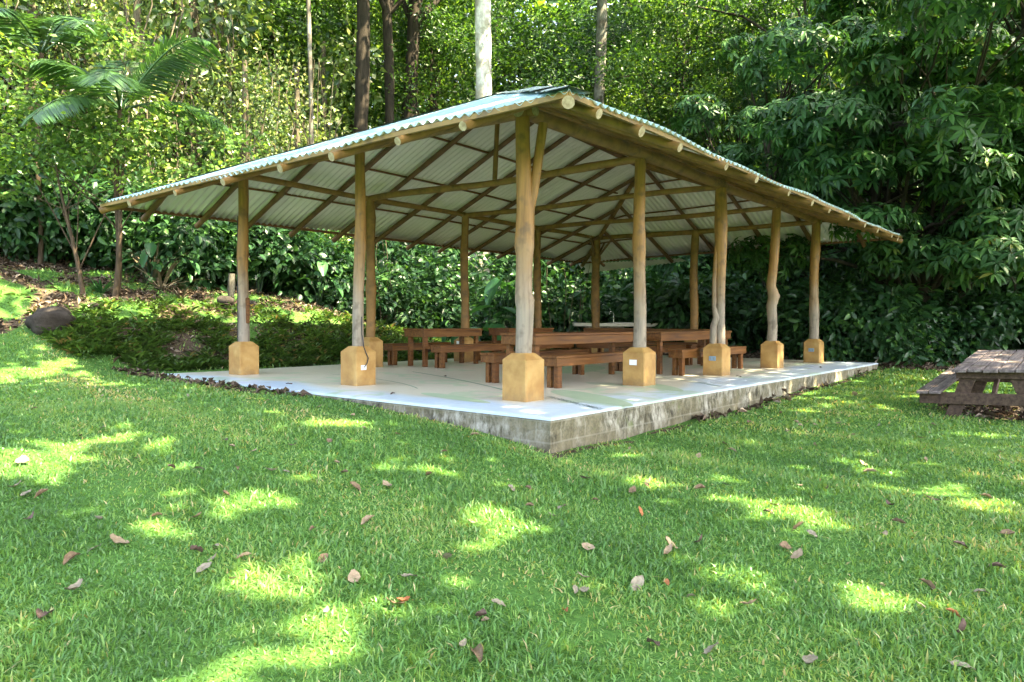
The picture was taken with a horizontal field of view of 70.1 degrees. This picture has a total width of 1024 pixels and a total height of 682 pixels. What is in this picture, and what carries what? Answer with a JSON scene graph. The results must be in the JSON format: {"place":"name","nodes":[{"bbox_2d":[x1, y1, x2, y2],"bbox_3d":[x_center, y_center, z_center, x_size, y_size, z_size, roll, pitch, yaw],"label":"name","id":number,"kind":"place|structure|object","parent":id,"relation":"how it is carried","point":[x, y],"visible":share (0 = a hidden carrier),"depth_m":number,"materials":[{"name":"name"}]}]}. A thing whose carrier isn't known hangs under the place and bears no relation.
{"place":"outdoors","nodes":[
{"label":"outdoors","id":0,"kind":"place"},
{"bbox_2d":[0,250,1023,681],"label":"ground","id":1,"kind":"structure","parent":0,"point":[74,368],"depth_m":4.04,"materials":[{"name":"green plant"}]},
{"bbox_2d":[0,0,78,148],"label":"vine clad tree","id":2,"kind":"object","parent":1,"relation":"on","point":[22,5],"visible":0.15,"depth_m":18.68,"materials":[{"name":"green plant"}]},
{"bbox_2d":[25,306,75,334],"bbox_3d":[-8.201,-0.317,12.928,0.979,0.607,0.794,1,2,36],"label":"boulder","id":3,"kind":"object","parent":1,"relation":"on","point":[52,317],"visible":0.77,"depth_m":12.57,"materials":[{"name":"grey stone"}]},
{"bbox_2d":[0,135,107,253],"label":"forest bush","id":4,"kind":"object","parent":1,"relation":"on","point":[24,223],"visible":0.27,"depth_m":16.71,"materials":[{"name":"green plant"}]},
{"bbox_2d":[0,128,112,254],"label":"forest bush","id":5,"kind":"object","parent":1,"relation":"on","point":[13,203],"visible":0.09,"depth_m":17.04,"materials":[{"name":"green plant"}]},
{"bbox_2d":[0,7,124,264],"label":"palm","id":6,"kind":"object","parent":1,"relation":"on","point":[38,29],"visible":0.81,"depth_m":16.57,"materials":[{"name":"green plant"}]},
{"bbox_2d":[0,0,128,177],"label":"vine clad tree","id":7,"kind":"object","parent":1,"relation":"on","point":[34,5],"visible":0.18,"depth_m":19.71,"materials":[{"name":"green plant"}]},
{"bbox_2d":[0,152,142,270],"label":"forest bush","id":8,"kind":"object","parent":1,"relation":"on","point":[52,240],"visible":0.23,"depth_m":17.07,"materials":[{"name":"green plant"}]},
{"bbox_2d":[0,153,153,267],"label":"forest bush","id":9,"kind":"object","parent":1,"relation":"on","point":[87,209],"visible":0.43,"depth_m":17.02,"materials":[{"name":"green plant"}]},
{"bbox_2d":[7,0,162,175],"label":"vine clad tree","id":10,"kind":"object","parent":1,"relation":"on","point":[74,12],"visible":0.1,"depth_m":20.70,"materials":[{"name":"green plant"}]},
{"bbox_2d":[17,165,168,270],"bbox_3d":[-10.563,-2.765,18.547,5.240,3.363,3.942,0,2,3],"label":"forest bush","id":11,"kind":"object","parent":1,"relation":"on","point":[92,260],"visible":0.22,"depth_m":17.57,"materials":[{"name":"green plant"}]},
{"bbox_2d":[41,0,160,168],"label":"vine clad tree","id":12,"kind":"object","parent":1,"relation":"on","point":[100,8],"visible":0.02,"depth_m":25.58,"materials":[{"name":"green plant"}]},
{"bbox_2d":[52,157,193,267],"bbox_3d":[-9.531,-2.976,18.740,6.060,3.388,3.802,1,2,9],"label":"forest bush","id":13,"kind":"object","parent":1,"relation":"on","point":[90,254],"visible":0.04,"depth_m":17.88,"materials":[{"name":"green plant"}]},
{"bbox_2d":[19,33,236,296],"bbox_3d":[-7.737,-3.320,14.505,4.015,5.560,3.292,0,2,0],"label":"palm","id":14,"kind":"object","parent":1,"relation":"on","point":[103,80],"visible":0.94,"depth_m":14.63,"materials":[{"name":"green plant"}]},
{"bbox_2d":[0,1,271,297],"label":"tree","id":15,"kind":"object","parent":1,"relation":"on","point":[90,144],"visible":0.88,"depth_m":14.44,"materials":[{"name":"green plant"}]},
{"bbox_2d":[57,0,226,211],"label":"vine clad tree","id":16,"kind":"object","parent":1,"relation":"on","point":[137,15],"visible":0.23,"depth_m":20.06,"materials":[{"name":"green plant"}]},
{"bbox_2d":[109,243,189,283],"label":"strap plant","id":17,"kind":"object","parent":1,"relation":"on","point":[157,260],"visible":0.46,"depth_m":16.98,"materials":[{"name":"green plant"}]},
{"bbox_2d":[122,242,179,285],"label":"leaved plant","id":18,"kind":"object","parent":1,"relation":"on","point":[150,248],"visible":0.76,"depth_m":16.54,"materials":[{"name":"green plant"}]},
{"bbox_2d":[87,0,239,180],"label":"vine clad tree","id":19,"kind":"object","parent":1,"relation":"on","point":[220,49],"visible":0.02,"depth_m":25.02,"materials":[{"name":"green plant"}]},
{"bbox_2d":[123,260,207,289],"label":"strap plant","id":20,"kind":"object","parent":1,"relation":"on","point":[167,276],"visible":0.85,"depth_m":16.25,"materials":[{"name":"green plant"}]},
{"bbox_2d":[150,238,199,288],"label":"leaved plant","id":21,"kind":"object","parent":1,"relation":"on","point":[196,266],"visible":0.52,"depth_m":17.09,"materials":[{"name":"green plant"}]},
{"bbox_2d":[172,0,184,175],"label":"tree","id":22,"kind":"object","parent":1,"relation":"on","point":[180,82],"visible":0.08,"depth_m":21.31,"materials":[{"name":"brown plant"}]},
{"bbox_2d":[95,179,300,287],"bbox_3d":[-7.762,-2.438,18.421,4.550,3.015,5.469,0,2,-3],"label":"forest bush","id":23,"kind":"object","parent":1,"relation":"on","point":[194,253],"visible":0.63,"depth_m":17.25,"materials":[{"name":"green plant"}]},
{"bbox_2d":[112,0,285,179],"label":"vine clad tree","id":24,"kind":"object","parent":1,"relation":"on","point":[189,19],"visible":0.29,"depth_m":21.43,"materials":[{"name":"green plant"}]},
{"bbox_2d":[115,0,284,161],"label":"vine clad tree","id":25,"kind":"object","parent":1,"relation":"on","point":[220,23],"visible":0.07,"depth_m":27.59,"materials":[{"name":"green plant"}]},
{"bbox_2d":[123,183,316,291],"bbox_3d":[-7.542,-2.356,19.061,3.942,3.363,5.240,2,2,40],"label":"forest bush","id":26,"kind":"object","parent":1,"relation":"on","point":[227,262],"visible":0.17,"depth_m":17.69,"materials":[{"name":"green plant"}]},
{"bbox_2d":[175,27,318,284],"bbox_3d":[-7.493,-4.412,20.646,4.216,8.562,4.831,0,2,-25],"label":"vine clad tree","id":27,"kind":"object","parent":1,"relation":"on","point":[245,113],"visible":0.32,"depth_m":20.46,"materials":[{"name":"green plant"}]},
{"bbox_2d":[6,287,491,371],"bbox_3d":[-4.104,-0.188,16.612,3.871,1.745,11.792,2,2,44],"label":"bank ground cover","id":28,"kind":"object","parent":1,"relation":"on","point":[81,338],"visible":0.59,"depth_m":14.06,"materials":[{"name":"green plant"}]},
{"bbox_2d":[213,32,316,164],"bbox_3d":[-8.350,-5.206,25.496,4.882,9.914,5.593,1,2,29],"label":"vine clad tree","id":29,"kind":"object","parent":1,"relation":"on","point":[275,103],"visible":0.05,"depth_m":24.52,"materials":[{"name":"green plant"}]},
{"bbox_2d":[187,220,344,296],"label":"forest bush","id":30,"kind":"object","parent":1,"relation":"on","point":[258,275],"visible":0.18,"depth_m":18.56,"materials":[{"name":"green plant"}]},
{"bbox_2d":[233,25,353,253],"bbox_3d":[-6.571,-4.570,22.389,4.287,9.749,5.011,1,2,8],"label":"vine clad tree","id":31,"kind":"object","parent":1,"relation":"on","point":[297,131],"visible":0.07,"depth_m":22.19,"materials":[{"name":"green plant"}]},
{"bbox_2d":[229,225,365,307],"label":"forest bush","id":32,"kind":"object","parent":1,"relation":"on","point":[298,250],"visible":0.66,"depth_m":19.20,"materials":[{"name":"green plant"}]},
{"bbox_2d":[203,0,396,159],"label":"canopy tree","id":33,"kind":"object","parent":1,"relation":"on","point":[287,17],"visible":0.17,"depth_m":29.58,"materials":[{"name":"green plant"}]},
{"bbox_2d":[231,0,384,123],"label":"canopy tree","id":34,"kind":"object","parent":1,"relation":"on","point":[318,9],"visible":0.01,"depth_m":38.53,"materials":[{"name":"green plant"}]},
{"bbox_2d":[306,0,313,232],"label":"tree","id":35,"kind":"object","parent":1,"relation":"on","point":[309,49],"visible":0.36,"depth_m":21.64,"materials":[{"name":"grey plant"}]},
{"bbox_2d":[293,60,334,238],"bbox_3d":[-5.782,-4.540,21.522,1.169,7.553,0.534,0,2,0],"label":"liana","id":36,"kind":"object","parent":35,"relation":"hanging from","point":[317,107],"visible":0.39,"depth_m":21.46,"materials":[{"name":"plant"}]},
{"bbox_2d":[292,261,342,305],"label":"leaved plant","id":37,"kind":"object","parent":1,"relation":"on","point":[322,267],"visible":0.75,"depth_m":19.07,"materials":[{"name":"green plant"}]},
{"bbox_2d":[275,13,400,237],"bbox_3d":[-6.587,-5.927,26.745,5.175,11.599,4.873,0,2,1],"label":"vine clad tree","id":38,"kind":"object","parent":1,"relation":"on","point":[325,70],"visible":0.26,"depth_m":26.50,"materials":[{"name":"green plant"}]},
{"bbox_2d":[290,231,403,322],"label":"forest bush","id":39,"kind":"object","parent":1,"relation":"on","point":[338,296],"visible":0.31,"depth_m":19.44,"materials":[{"name":"green plant"}]},
{"bbox_2d":[250,0,461,144],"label":"canopy tree","id":40,"kind":"object","parent":1,"relation":"on","point":[375,41],"visible":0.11,"depth_m":30.86,"materials":[{"name":"green plant"}]},
{"bbox_2d":[348,0,369,247],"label":"tree","id":41,"kind":"object","parent":1,"relation":"on","point":[362,77],"visible":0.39,"depth_m":25.09,"materials":[{"name":"brown plant"}]},
{"bbox_2d":[317,264,454,327],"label":"forest bush","id":42,"kind":"object","parent":1,"relation":"on","point":[391,298],"visible":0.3,"depth_m":20.52,"materials":[{"name":"green plant"}]},
{"bbox_2d":[351,240,471,282],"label":"forest bush","id":43,"kind":"object","parent":1,"relation":"on","point":[402,253],"visible":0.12,"depth_m":23.45,"materials":[{"name":"green plant"}]},
{"bbox_2d":[330,0,518,255],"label":"canopy tree","id":44,"kind":"object","parent":1,"relation":"on","point":[440,42],"visible":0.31,"depth_m":28.52,"materials":[{"name":"green plant"}]},
{"bbox_2d":[379,0,471,123],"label":"tree","id":45,"kind":"object","parent":1,"relation":"on","point":[388,8],"visible":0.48,"depth_m":26.68,"materials":[{"name":"brown plant"}]},
{"bbox_2d":[336,0,518,126],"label":"canopy tree","id":46,"kind":"object","parent":1,"relation":"on","point":[466,18],"visible":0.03,"depth_m":31.66,"materials":[{"name":"green plant"}]},
{"bbox_2d":[375,258,481,337],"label":"forest bush","id":47,"kind":"object","parent":1,"relation":"on","point":[438,284],"visible":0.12,"depth_m":22.55,"materials":[{"name":"green plant"}]},
{"bbox_2d":[400,256,493,339],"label":"forest bush","id":48,"kind":"object","parent":1,"relation":"on","point":[457,306],"visible":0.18,"depth_m":22.31,"materials":[{"name":"green plant"}]},
{"bbox_2d":[374,0,524,118],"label":"tree","id":49,"kind":"object","parent":1,"relation":"on","point":[413,35],"visible":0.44,"depth_m":28.00,"materials":[{"name":"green plant"}]},
{"bbox_2d":[11,65,935,352],"bbox_3d":[0.085,-7.286,25.712,57.610,17.108,13.315,0,2,0],"label":"thicket","id":50,"kind":"object","parent":1,"relation":"on","point":[455,261],"visible":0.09,"depth_m":21.64,"materials":[{"name":"green plant"}]},
{"bbox_2d":[470,0,491,280],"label":"tree","id":51,"kind":"object","parent":1,"relation":"on","point":[483,46],"visible":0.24,"depth_m":24.61,"materials":[{"name":"white plant"}]},
{"bbox_2d":[392,0,585,113],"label":"canopy tree","id":52,"kind":"object","parent":1,"relation":"on","point":[509,14],"visible":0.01,"depth_m":42.05,"materials":[{"name":"green plant"}]},
{"bbox_2d":[469,305,515,350],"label":"leaved plant","id":53,"kind":"object","parent":1,"relation":"on","point":[499,324],"visible":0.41,"depth_m":20.02,"materials":[{"name":"green plant"}]},
{"bbox_2d":[433,268,556,349],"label":"forest bush","id":54,"kind":"object","parent":1,"relation":"on","point":[496,308],"visible":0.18,"depth_m":22.36,"materials":[{"name":"green plant"}]},
{"bbox_2d":[98,85,902,452],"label":"pavilion","id":55,"kind":"structure","parent":1,"relation":"on","point":[534,175],"depth_m":12.41,"materials":[{"name":"concrete"}]},
{"bbox_2d":[383,342,450,364],"bbox_3d":[-1.956,0.255,15.253,0.265,0.439,1.705,2,2,39],"label":"bench","id":56,"kind":"object","parent":55,"relation":"on","point":[392,349],"visible":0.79,"depth_m":14.70,"materials":[{"name":"brown wood"}]},
{"bbox_2d":[403,328,482,366],"bbox_3d":[-1.384,0.115,14.906,0.594,0.744,1.730,2,2,39],"label":"dining table","id":57,"kind":"object","parent":55,"relation":"on","point":[426,333],"visible":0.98,"depth_m":14.44,"materials":[{"name":"brown wood"}]},
{"bbox_2d":[430,343,505,367],"bbox_3d":[-0.813,0.280,14.568,0.265,0.439,2.040,2,2,39],"label":"bench","id":58,"kind":"object","parent":55,"relation":"on","point":[439,351],"visible":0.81,"depth_m":14.13,"materials":[{"name":"brown wood"}]},
{"bbox_2d":[488,328,553,351],"bbox_3d":[0.224,0.074,16.771,0.594,0.744,1.705,2,2,39],"label":"dining table","id":59,"kind":"object","parent":55,"relation":"on","point":[494,332],"visible":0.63,"depth_m":16.25,"materials":[{"name":"brown wood"}]},
{"bbox_2d":[480,348,588,382],"bbox_3d":[0.420,0.370,11.521,0.265,0.439,2.508,2,2,39],"label":"bench","id":60,"kind":"object","parent":55,"relation":"on","point":[492,360],"visible":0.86,"depth_m":10.66,"materials":[{"name":"brown wood"}]},
{"bbox_2d":[500,331,632,373],"bbox_3d":[1.017,0.232,11.292,0.644,0.734,3.012,2,2,39],"label":"dining table","id":61,"kind":"object","parent":55,"relation":"on","point":[611,338],"visible":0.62,"depth_m":10.70,"materials":[{"name":"brown wood"}]},
{"bbox_2d":[541,351,623,387],"bbox_3d":[1.278,0.396,10.755,0.265,0.439,2.501,2,2,39],"label":"bench","id":62,"kind":"object","parent":55,"relation":"on","point":[554,364],"visible":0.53,"depth_m":9.94,"materials":[{"name":"brown wood"}]},
{"bbox_2d":[573,311,657,351],"bbox_3d":[3.052,-0.271,21.400,2.500,1.221,0.620,0,2,0],"label":"sink counter","id":63,"kind":"object","parent":55,"relation":"on","point":[612,325],"visible":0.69,"depth_m":21.09,"materials":[{"name":"beige concrete"}]},
{"bbox_2d":[576,342,696,364],"bbox_3d":[2.689,0.257,16.159,2.905,0.439,0.265,2,2,39],"label":"bench","id":64,"kind":"object","parent":55,"relation":"on","point":[688,361],"visible":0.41,"depth_m":16.26,"materials":[{"name":"brown wood"}]},
{"bbox_2d":[583,328,709,363],"bbox_3d":[3.076,0.091,16.672,3.058,0.749,0.644,2,2,39],"label":"dining table","id":65,"kind":"object","parent":55,"relation":"on","point":[626,330],"visible":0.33,"depth_m":16.64,"materials":[{"name":"brown wood"}]},
{"bbox_2d":[615,344,685,370],"bbox_3d":[2.705,0.310,14.234,0.245,0.439,2.605,2,2,39],"label":"bench","id":66,"kind":"object","parent":55,"relation":"on","point":[618,366],"visible":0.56,"depth_m":14.12,"materials":[{"name":"brown wood"}]},
{"bbox_2d":[628,330,731,373],"bbox_3d":[3.248,0.176,13.834,0.654,0.734,3.034,2,2,39],"label":"dining table","id":67,"kind":"object","parent":55,"relation":"on","point":[660,337],"visible":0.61,"depth_m":12.85,"materials":[{"name":"brown wood"}]},
{"bbox_2d":[668,346,745,375],"bbox_3d":[3.609,0.340,13.302,0.265,0.439,2.800,2,2,39],"label":"bench","id":68,"kind":"object","parent":55,"relation":"on","point":[683,354],"visible":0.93,"depth_m":12.36,"materials":[{"name":"brown wood"}]},
{"bbox_2d":[0,247,1023,421],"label":"leaf litter","id":69,"kind":"object","parent":1,"relation":"on","point":[977,410],"visible":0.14,"depth_m":14.64,"materials":[{"name":"brown plant"}]},
{"bbox_2d":[479,275,544,327],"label":"leaved plant","id":70,"kind":"object","parent":1,"relation":"on","point":[492,286],"visible":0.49,"depth_m":20.76,"materials":[{"name":"green plant"}]},
{"bbox_2d":[447,249,603,325],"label":"forest bush","id":71,"kind":"object","parent":1,"relation":"on","point":[507,262],"visible":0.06,"depth_m":24.50,"materials":[{"name":"green plant"}]},
{"bbox_2d":[424,0,631,249],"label":"canopy tree","id":72,"kind":"object","parent":1,"relation":"on","point":[520,57],"visible":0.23,"depth_m":30.37,"materials":[{"name":"green plant"}]},
{"bbox_2d":[499,63,625,288],"bbox_3d":[1.601,-4.762,26.909,6.597,10.073,6.240,1,2,26],"label":"canopy tree","id":73,"kind":"object","parent":1,"relation":"on","point":[548,82],"visible":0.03,"depth_m":25.73,"materials":[{"name":"green plant"}]},
{"bbox_2d":[493,0,665,110],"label":"canopy tree","id":74,"kind":"object","parent":1,"relation":"on","point":[564,26],"visible":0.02,"depth_m":40.78,"materials":[{"name":"green plant"}]},
{"bbox_2d":[541,270,618,348],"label":"forest bush","id":75,"kind":"object","parent":1,"relation":"on","point":[576,300],"visible":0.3,"depth_m":23.28,"materials":[{"name":"green plant"}]},
{"bbox_2d":[514,0,682,261],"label":"canopy tree","id":76,"kind":"object","parent":1,"relation":"on","point":[617,40],"visible":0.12,"depth_m":31.86,"materials":[{"name":"green plant"}]},
{"bbox_2d":[593,0,606,103],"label":"tree","id":77,"kind":"object","parent":1,"relation":"on","point":[601,37],"visible":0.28,"depth_m":29.10,"materials":[{"name":"grey plant"}]},
{"bbox_2d":[221,0,997,207],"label":"distant forest","id":78,"kind":"object","parent":1,"relation":"on","point":[541,4],"visible":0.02,"depth_m":48.08,"materials":[{"name":"green plant"}]},
{"bbox_2d":[585,81,665,122],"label":"canopy tree","id":79,"kind":"object","parent":1,"relation":"on","point":[615,105],"visible":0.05,"depth_m":30.17,"materials":[{"name":"green plant"}]},
{"bbox_2d":[523,0,815,265],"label":"canopy tree","id":80,"kind":"object","parent":1,"relation":"on","point":[749,3],"visible":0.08,"depth_m":29.59,"materials":[{"name":"green plant"}]},
{"bbox_2d":[583,0,760,273],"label":"canopy tree","id":81,"kind":"object","parent":1,"relation":"on","point":[650,53],"visible":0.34,"depth_m":27.03,"materials":[{"name":"green plant"}]},
{"bbox_2d":[565,0,780,147],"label":"canopy tree","id":82,"kind":"object","parent":1,"relation":"on","point":[610,10],"visible":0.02,"depth_m":38.99,"materials":[{"name":"green plant"}]},
{"bbox_2d":[600,251,752,297],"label":"forest bush","id":83,"kind":"object","parent":1,"relation":"on","point":[701,257],"visible":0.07,"depth_m":24.46,"materials":[{"name":"green plant"}]},
{"bbox_2d":[607,260,763,345],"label":"forest bush","id":84,"kind":"object","parent":1,"relation":"on","point":[669,308],"visible":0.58,"depth_m":20.87,"materials":[{"name":"green plant"}]},
{"bbox_2d":[614,0,832,296],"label":"tree","id":85,"kind":"object","parent":1,"relation":"on","point":[691,5],"visible":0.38,"depth_m":26.08,"materials":[{"name":"green plant"}]},
{"bbox_2d":[632,0,831,287],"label":"canopy tree","id":86,"kind":"object","parent":1,"relation":"on","point":[733,24],"visible":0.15,"depth_m":26.69,"materials":[{"name":"green plant"}]},
{"bbox_2d":[728,289,795,352],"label":"forest bush","id":87,"kind":"object","parent":1,"relation":"on","point":[755,342],"visible":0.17,"depth_m":21.57,"materials":[{"name":"green plant"}]},
{"bbox_2d":[725,270,804,343],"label":"forest bush","id":88,"kind":"object","parent":1,"relation":"on","point":[761,284],"visible":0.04,"depth_m":23.12,"materials":[{"name":"green plant"}]},
{"bbox_2d":[682,78,851,266],"bbox_3d":[9.201,-4.612,27.321,8.981,9.780,7.680,1,2,33],"label":"broad leaved tree","id":89,"kind":"object","parent":1,"relation":"on","point":[758,148],"visible":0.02,"depth_m":25.05,"materials":[{"name":"green plant"}]},
{"bbox_2d":[668,1,925,321],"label":"broad leaved tree","id":90,"kind":"object","parent":1,"relation":"on","point":[741,155],"visible":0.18,"depth_m":21.34,"materials":[{"name":"green plant"}]},
{"bbox_2d":[734,261,860,293],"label":"forest bush","id":91,"kind":"object","parent":1,"relation":"on","point":[795,277],"visible":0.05,"depth_m":24.29,"materials":[{"name":"green plant"}]},
{"bbox_2d":[765,285,886,360],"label":"forest bush","id":92,"kind":"object","parent":1,"relation":"on","point":[795,347],"visible":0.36,"depth_m":18.02,"materials":[{"name":"green plant"}]},
{"bbox_2d":[745,269,950,364],"bbox_3d":[8.386,-0.301,18.524,4.764,3.057,3.584,1,2,30],"label":"forest bush","id":93,"kind":"object","parent":1,"relation":"on","point":[882,300],"visible":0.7,"depth_m":17.70,"materials":[{"name":"green plant"}]},
{"bbox_2d":[766,265,931,340],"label":"forest bush","id":94,"kind":"object","parent":1,"relation":"on","point":[852,279],"visible":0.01,"depth_m":19.61,"materials":[{"name":"green plant"}]},
{"bbox_2d":[753,60,967,284],"bbox_3d":[11.954,-4.389,25.213,7.680,9.780,8.981,0,2,0],"label":"broad leaved tree","id":95,"kind":"object","parent":1,"relation":"on","point":[830,83],"visible":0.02,"depth_m":23.62,"materials":[{"name":"green plant"}]},
{"bbox_2d":[724,0,1023,316],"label":"broad leaved tree","id":96,"kind":"object","parent":1,"relation":"on","point":[887,109],"visible":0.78,"depth_m":16.14,"materials":[{"name":"green plant"}]},
{"bbox_2d":[795,290,980,365],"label":"forest bush","id":97,"kind":"object","parent":1,"relation":"on","point":[861,339],"visible":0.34,"depth_m":17.47,"materials":[{"name":"green plant"}]},
{"bbox_2d":[839,278,1003,369],"bbox_3d":[9.874,-0.286,18.421,4.756,2.622,3.957,0,2,-16],"label":"forest bush","id":98,"kind":"object","parent":1,"relation":"on","point":[925,352],"visible":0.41,"depth_m":17.44,"materials":[{"name":"green plant"}]},
{"bbox_2d":[827,0,1023,294],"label":"broad leaved tree","id":99,"kind":"object","parent":1,"relation":"on","point":[1014,62],"visible":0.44,"depth_m":16.44,"materials":[{"name":"green plant"}]},
{"bbox_2d":[906,272,1023,350],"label":"forest bush","id":100,"kind":"object","parent":1,"relation":"on","point":[1019,286],"visible":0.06,"depth_m":17.99,"materials":[{"name":"green plant"}]},
{"bbox_2d":[910,281,1023,359],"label":"forest bush","id":101,"kind":"object","parent":1,"relation":"on","point":[996,328],"visible":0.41,"depth_m":17.74,"materials":[{"name":"green plant"}]},
{"bbox_2d":[916,350,1023,416],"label":"picnic table","id":102,"kind":"object","parent":1,"relation":"on","point":[975,373],"visible":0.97,"depth_m":9.92,"materials":[{"name":"brown wood"}]},
{"bbox_2d":[942,276,1023,357],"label":"forest bush","id":103,"kind":"object","parent":1,"relation":"on","point":[1013,340],"visible":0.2,"depth_m":18.07,"materials":[{"name":"green plant"}]},
{"bbox_2d":[972,271,1023,349],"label":"forest bush","id":104,"kind":"object","parent":1,"relation":"on","point":[1013,306],"visible":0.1,"depth_m":18.41,"materials":[{"name":"green plant"}]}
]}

